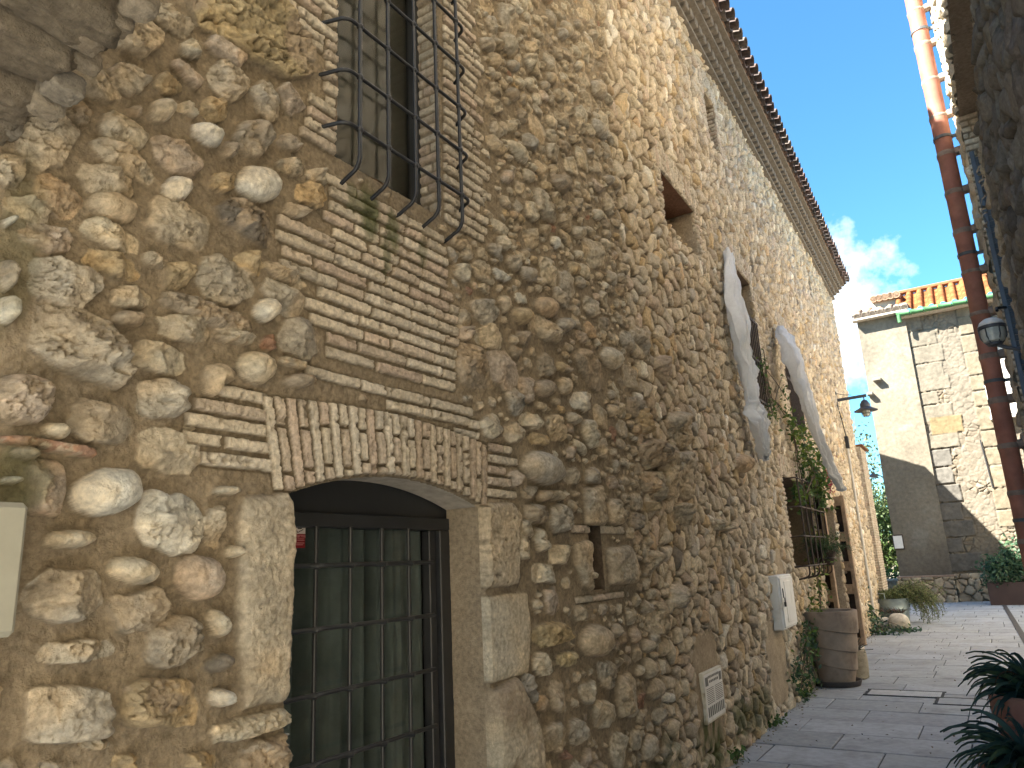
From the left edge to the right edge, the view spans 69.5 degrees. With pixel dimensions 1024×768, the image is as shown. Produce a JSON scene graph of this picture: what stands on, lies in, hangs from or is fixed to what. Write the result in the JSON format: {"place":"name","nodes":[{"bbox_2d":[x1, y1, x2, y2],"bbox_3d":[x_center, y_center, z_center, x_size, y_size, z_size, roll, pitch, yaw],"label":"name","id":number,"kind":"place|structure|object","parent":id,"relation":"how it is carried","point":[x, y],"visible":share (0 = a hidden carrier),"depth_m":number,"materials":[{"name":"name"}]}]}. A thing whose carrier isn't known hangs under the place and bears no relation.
{"place":"outdoors","nodes":[
{"label":"outdoors","id":0,"kind":"place"},
{"bbox_2d":[533,601,1023,767],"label":"paving","id":1,"kind":"structure","parent":0,"point":[903,658],"depth_m":8.08,"materials":[{"name":"grey stone"}]},
{"bbox_2d":[727,745,749,767],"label":"weed","id":2,"kind":"object","parent":1,"relation":"on","point":[737,752],"visible":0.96,"depth_m":6.16,"materials":[{"name":"green plant"}]},
{"bbox_2d":[765,711,787,727],"bbox_3d":[2.645,3.382,7.393,0.228,0.207,0.431,-8,-15,20],"label":"weed","id":3,"kind":"object","parent":1,"relation":"on","point":[777,720],"visible":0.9,"depth_m":7.37,"materials":[{"name":"green plant"}]},
{"bbox_2d":[786,607,821,702],"bbox_3d":[3.566,3.317,8.931,0.372,1.139,1.826,-12,-17,31],"label":"ivy","id":4,"kind":"object","parent":1,"relation":"on","point":[809,641],"visible":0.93,"depth_m":8.83,"materials":[{"name":"green plant"}]},
{"bbox_2d":[802,687,816,697],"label":"weed","id":5,"kind":"object","parent":1,"relation":"on","point":[808,695],"visible":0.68,"depth_m":8.86,"materials":[{"name":"green plant"}]},
{"bbox_2d":[803,604,862,687],"bbox_3d":[4.210,3.423,9.730,0.741,1.015,0.741,-12,-17,31],"label":"clay pot","id":6,"kind":"object","parent":1,"relation":"on","point":[838,631],"visible":0.85,"depth_m":9.46,"materials":[{"name":"ceramic"}]},
{"bbox_2d":[856,636,872,679],"bbox_3d":[4.673,3.722,10.063,0.361,0.554,0.403,3,-15,-21],"label":"stone pot","id":7,"kind":"object","parent":1,"relation":"on","point":[862,671],"visible":0.27,"depth_m":9.92,"materials":[{"name":"beige stone"}]},
{"bbox_2d":[737,625,1005,766],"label":"leaf litter","id":8,"kind":"object","parent":1,"relation":"on","point":[851,725],"visible":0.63,"depth_m":7.44,"materials":[{"name":"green plant"}]},
{"bbox_2d":[856,444,887,596],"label":"brick buttress","id":9,"kind":"structure","parent":1,"relation":"on","point":[862,450],"depth_m":18.48,"materials":[{"name":"beige brick"}]},
{"bbox_2d":[877,617,889,630],"bbox_3d":[8.001,5.175,15.938,0.326,0.277,0.317,-12,-17,31],"label":"boulder","id":10,"kind":"object","parent":1,"relation":"on","point":[884,619],"visible":0.37,"depth_m":15.81,"materials":[{"name":"beige stone"}]},
{"bbox_2d":[885,566,899,578],"bbox_3d":[12.491,7.246,27.208,7.609,1.314,1.218,-12,-17,31],"label":"hedge","id":11,"kind":"object","parent":1,"relation":"on","point":[895,574],"visible":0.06,"depth_m":26.41,"materials":[{"name":"green plant"}]},
{"bbox_2d":[887,579,897,589],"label":"garden wall","id":12,"kind":"structure","parent":1,"relation":"on","point":[891,583],"depth_m":25.68,"materials":[{"name":"grey stone"}]},
{"bbox_2d":[865,586,921,635],"bbox_3d":[9.118,5.380,17.656,1.284,1.370,7.311,-10,-16,28],"label":"ivy","id":13,"kind":"object","parent":1,"relation":"on","point":[875,629],"visible":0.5,"depth_m":15.26,"materials":[{"name":"green plant"}]},
{"bbox_2d":[880,606,905,612],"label":"succulent","id":14,"kind":"object","parent":13,"relation":"on","point":[889,610],"visible":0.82,"depth_m":16.86,"materials":[{"name":"green plant"}]},
{"bbox_2d":[888,613,909,630],"bbox_3d":[8.227,5.055,15.677,0.406,0.360,0.395,-12,-17,31],"label":"boulder","id":15,"kind":"object","parent":1,"relation":"on","point":[900,619],"visible":0.71,"depth_m":15.55,"materials":[{"name":"beige stone"}]},
{"bbox_2d":[863,689,945,698],"bbox_3d":[4.670,3.683,8.783,0.850,0.016,0.425,-12,-17,31],"label":"manhole cover","id":16,"kind":"object","parent":1,"relation":"on","point":[906,693],"visible":1,"depth_m":8.76,"materials":[{"name":"metal"}]},
{"bbox_2d":[877,578,947,623],"bbox_3d":[9.153,5.050,17.135,1.753,1.038,1.096,-4,-14,5],"label":"potted plant","id":17,"kind":"object","parent":1,"relation":"on","point":[900,596],"visible":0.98,"depth_m":17.00,"materials":[{"name":"green plant"}]},
{"bbox_2d":[933,697,989,706],"bbox_3d":[5.077,3.487,8.078,0.800,0.014,0.445,-12,-17,31],"label":"manhole cover","id":18,"kind":"object","parent":1,"relation":"on","point":[958,701],"visible":0.5,"depth_m":8.13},
{"bbox_2d":[904,0,1023,568],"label":"stone building","id":19,"kind":"structure","parent":1,"relation":"on","point":[979,44],"depth_m":6.12,"materials":[{"name":"beige stone"}]},
{"bbox_2d":[977,317,1021,353],"bbox_3d":[3.180,-0.293,4.784,0.253,0.303,0.162,-12,-17,31],"label":"wall lamp","id":20,"kind":"object","parent":19,"relation":"attached to","point":[992,331],"visible":0.99,"depth_m":4.77,"materials":[{"name":"glass"}]},
{"bbox_2d":[940,708,1023,767],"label":"potted plant","id":21,"kind":"object","parent":1,"relation":"on","point":[1004,751],"visible":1,"depth_m":3.07,"materials":[{"name":"green plant"}]},
{"bbox_2d":[958,649,1023,740],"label":"potted plant","id":22,"kind":"object","parent":1,"relation":"on","point":[1005,694],"visible":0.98,"depth_m":3.60,"materials":[{"name":"green plant"}]},
{"bbox_2d":[974,531,1023,604],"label":"steel planter","id":23,"kind":"object","parent":1,"relation":"on","point":[1005,589],"visible":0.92,"depth_m":21.17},
{"bbox_2d":[1002,605,1023,642],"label":"drain channel","id":24,"kind":"object","parent":1,"relation":"on","point":[1019,630],"visible":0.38,"depth_m":15.92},
{"bbox_2d":[729,0,991,506],"label":"sky","id":25,"kind":"structure","parent":0,"point":[842,78],"materials":[{"name":"blue"}]},
{"bbox_2d":[851,273,1023,602],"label":"building","id":26,"kind":"structure","parent":0,"point":[950,512],"depth_m":24.48,"materials":[{"name":"stone"}]},
{"bbox_2d":[870,471,882,477],"bbox_3d":[12.549,3.158,25.549,0.534,0.327,0.404,-3,-14,2],"label":"gooseneck lamp","id":27,"kind":"object","parent":26,"relation":"attached to","point":[873,475],"visible":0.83,"depth_m":25.43,"materials":[{"name":"metal"}]},
{"bbox_2d":[997,347,1016,413],"bbox_3d":[16.050,-0.189,24.106,1.100,2.749,0.030,-12,-17,31],"label":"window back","id":28,"kind":"structure","parent":26,"relation":"in","point":[1006,375],"depth_m":24.01,"materials":[{"name":"white"}]},
{"label":"ground","id":29,"kind":"structure","parent":0,"visible":0},
{"bbox_2d":[0,0,880,767],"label":"stone house","id":30,"kind":"structure","parent":29,"relation":"on","point":[444,278],"depth_m":3.62,"materials":[{"name":"beige stone"}]},
{"bbox_2d":[0,502,27,637],"bbox_3d":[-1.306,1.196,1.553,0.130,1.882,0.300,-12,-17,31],"label":"meter box","id":31,"kind":"object","parent":30,"relation":"attached to","point":[13,516],"visible":1,"depth_m":1.81,"materials":[{"name":"beige plastic"}]},
{"bbox_2d":[0,0,160,145],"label":"stone arch","id":32,"kind":"structure","parent":30,"relation":"attached to","point":[47,47],"depth_m":1.83,"materials":[{"name":"beige stone"}]},
{"bbox_2d":[283,528,423,767],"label":"curtain","id":33,"kind":"object","parent":30,"relation":"hanging from","point":[331,709],"visible":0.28,"depth_m":3.36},
{"bbox_2d":[309,0,421,205],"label":"window","id":34,"kind":"structure","parent":30,"relation":"in","point":[373,164],"depth_m":3.97,"materials":[{"name":"grey glass"}]},
{"bbox_2d":[283,480,454,767],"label":"glass door","id":35,"kind":"structure","parent":30,"relation":"in","point":[339,504],"depth_m":3.42,"materials":[{"name":"grey metal"}]},
{"bbox_2d":[699,665,725,724],"bbox_3d":[1.621,2.519,6.004,0.064,0.377,0.523,-11,-16,29],"label":"vent plate","id":36,"kind":"object","parent":30,"relation":"attached to","point":[712,691],"visible":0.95,"depth_m":5.93,"materials":[{"name":"metal"}]},
{"bbox_2d":[723,247,770,460],"bbox_3d":[2.764,-0.418,8.691,0.277,2.570,0.926,-12,-17,31],"label":"cloth drape","id":37,"kind":"object","parent":30,"relation":"hanging from","point":[755,412],"visible":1,"depth_m":8.43,"materials":[{"name":"white fabric"}]},
{"bbox_2d":[756,348,796,434],"bbox_3d":[3.672,0.147,10.299,0.234,1.161,2.035,-12,-17,31],"label":"wall creeper","id":38,"kind":"object","parent":30,"relation":"attached to","point":[767,387],"depth_m":9.95,"materials":[{"name":"green plant"}]},
{"bbox_2d":[768,574,797,630],"bbox_3d":[3.141,2.514,8.551,0.180,0.589,0.738,-11,-16,29],"label":"utility box","id":39,"kind":"object","parent":30,"relation":"attached to","point":[782,601],"visible":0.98,"depth_m":8.29,"materials":[{"name":"white plastic"}]},
{"bbox_2d":[778,576,797,627],"bbox_3d":[3.191,2.504,8.523,0.026,0.539,0.688,-11,-16,29],"label":"box door","id":40,"kind":"structure","parent":39,"relation":"in","point":[789,612],"depth_m":8.46,"materials":[{"name":"white plastic"}]},
{"bbox_2d":[775,325,846,491],"bbox_3d":[4.479,0.350,11.108,0.485,2.453,1.878,-13,-17,35],"label":"cloth drape","id":41,"kind":"object","parent":30,"relation":"hanging from","point":[792,359],"visible":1,"depth_m":10.56,"materials":[{"name":"white fabric"}]},
{"bbox_2d":[785,406,843,515],"bbox_3d":[4.578,1.227,11.293,0.602,1.611,2.752,-12,-17,31],"label":"climbing shrub","id":42,"kind":"object","parent":30,"relation":"attached to","point":[812,462],"visible":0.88,"depth_m":11.14,"materials":[{"name":"green plant"}]},
{"bbox_2d":[808,526,837,609],"bbox_3d":[4.406,2.754,10.640,0.499,1.447,1.708,-12,-17,31],"label":"climbing vine","id":43,"kind":"object","parent":30,"relation":"attached to","point":[818,585],"visible":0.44,"depth_m":10.49,"materials":[{"name":"green plant"}]},
{"bbox_2d":[808,470,839,607],"bbox_3d":[4.858,2.827,11.575,0.334,2.974,0.150,-12,-17,31],"label":"door leaf","id":44,"kind":"object","parent":30,"relation":"attached to","point":[830,580],"visible":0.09,"depth_m":11.44,"materials":[{"name":"brown wood"}]},
{"bbox_2d":[795,531,855,565],"bbox_3d":[4.688,2.462,11.132,0.793,0.532,0.836,-3,-14,2],"label":"hanging planter","id":45,"kind":"object","parent":30,"relation":"attached to","point":[829,551],"visible":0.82,"depth_m":10.99,"materials":[{"name":"green plant"}]},
{"bbox_2d":[832,495,866,645],"bbox_3d":[6.056,3.389,13.437,0.352,2.678,0.150,-12,-17,31],"label":"door leaf","id":46,"kind":"object","parent":30,"relation":"attached to","point":[851,585],"visible":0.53,"depth_m":13.37,"materials":[{"name":"brown wood"}]},
{"bbox_2d":[835,392,877,416],"bbox_3d":[7.708,0.440,16.512,0.826,0.669,0.500,-12,-17,31],"label":"street lamp","id":47,"kind":"object","parent":30,"relation":"attached to","point":[865,409],"visible":0.98,"depth_m":16.37,"materials":[{"name":"metal"}]},
{"bbox_2d":[839,411,876,623],"bbox_3d":[7.594,2.872,16.211,0.082,4.611,0.350,-12,-17,31],"label":"wall conduit","id":48,"kind":"object","parent":30,"relation":"attached to","point":[847,444],"depth_m":16.30,"materials":[{"name":"black metal"}]},
{"bbox_2d":[853,417,882,517],"bbox_3d":[15.240,5.224,32.684,2.736,7.713,3.083,-1,-14,-6],"label":"sparse tree","id":49,"kind":"object","parent":29,"relation":"on","point":[870,454],"visible":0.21,"depth_m":32.66,"materials":[{"name":"green plant"}]},
{"bbox_2d":[871,467,898,574],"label":"leafy tree","id":50,"kind":"object","parent":29,"relation":"on","point":[879,492],"visible":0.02,"depth_m":42.22,"materials":[{"name":"green plant"}]},
{"bbox_2d":[874,491,898,578],"bbox_3d":[16.993,7.072,33.746,7.222,5.026,5.398,-7,-15,17],"label":"leafy tree","id":51,"kind":"object","parent":29,"relation":"on","point":[884,524],"visible":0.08,"depth_m":32.83,"materials":[{"name":"green plant"}]}
]}

